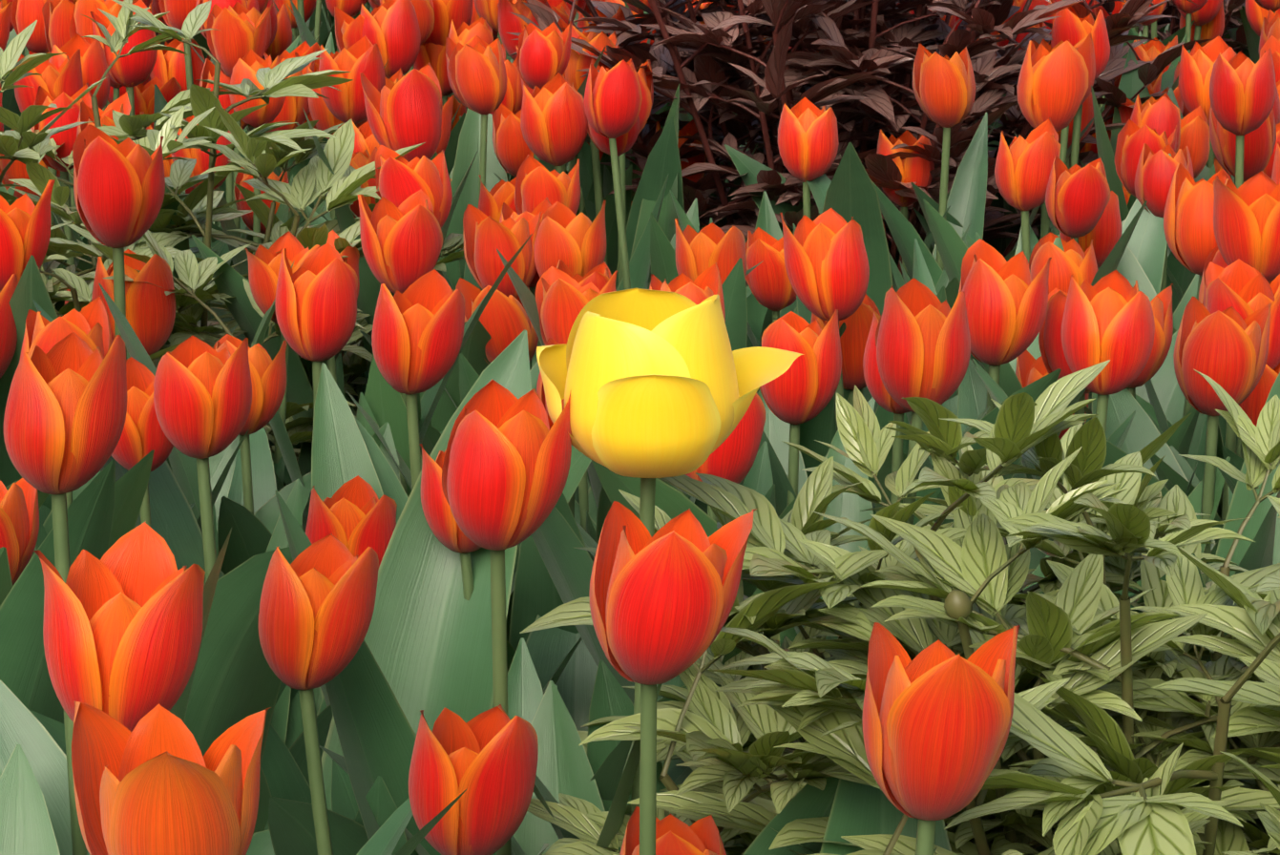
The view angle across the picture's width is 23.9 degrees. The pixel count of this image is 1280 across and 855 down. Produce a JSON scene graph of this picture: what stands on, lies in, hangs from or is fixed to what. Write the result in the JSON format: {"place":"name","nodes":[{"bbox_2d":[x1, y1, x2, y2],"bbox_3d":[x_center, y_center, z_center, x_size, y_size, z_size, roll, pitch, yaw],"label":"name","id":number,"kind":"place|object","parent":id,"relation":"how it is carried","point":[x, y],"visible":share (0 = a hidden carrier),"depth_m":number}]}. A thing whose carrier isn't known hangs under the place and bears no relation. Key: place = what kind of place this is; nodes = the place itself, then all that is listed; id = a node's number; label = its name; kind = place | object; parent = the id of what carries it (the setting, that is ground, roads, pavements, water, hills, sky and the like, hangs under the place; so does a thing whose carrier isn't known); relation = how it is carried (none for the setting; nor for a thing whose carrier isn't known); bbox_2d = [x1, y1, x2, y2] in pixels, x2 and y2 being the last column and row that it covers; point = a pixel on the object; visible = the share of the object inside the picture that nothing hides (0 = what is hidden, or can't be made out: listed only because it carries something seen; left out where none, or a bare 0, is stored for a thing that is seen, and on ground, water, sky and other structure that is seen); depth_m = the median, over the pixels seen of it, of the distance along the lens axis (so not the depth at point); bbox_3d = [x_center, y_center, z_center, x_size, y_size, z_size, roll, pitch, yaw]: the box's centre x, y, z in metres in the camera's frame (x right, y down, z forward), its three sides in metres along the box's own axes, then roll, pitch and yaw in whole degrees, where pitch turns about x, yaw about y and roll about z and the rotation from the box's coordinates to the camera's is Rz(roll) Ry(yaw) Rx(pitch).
{"place":"outdoors","nodes":[
{"label":"outdoors","id":0,"kind":"place"},
{"bbox_2d":[0,0,464,485],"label":"leafy plant","id":1,"kind":"object","parent":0,"point":[315,178],"depth_m":2.20},
{"bbox_2d":[0,0,1279,854],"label":"tulip","id":2,"kind":"object","parent":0,"point":[123,616],"depth_m":1.74},
{"bbox_2d":[536,287,804,478],"bbox_3d":[0.013,-0.017,1.257,0.113,0.076,0.089,0,14,-1],"label":"yellow tulip","id":3,"kind":"object","parent":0,"point":[657,384],"visible":0.98,"depth_m":1.23},
{"bbox_2d":[506,0,1248,287],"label":"dark shrub","id":4,"kind":"object","parent":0,"point":[839,64],"depth_m":2.80},
{"bbox_2d":[519,359,1279,854],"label":"leafy plant","id":5,"kind":"object","parent":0,"point":[737,738],"depth_m":1.24},
{"bbox_2d":[944,589,972,621],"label":"peony buds","id":6,"kind":"object","parent":5,"relation":"attached to","point":[957,603],"visible":0.98,"depth_m":1.20}
]}

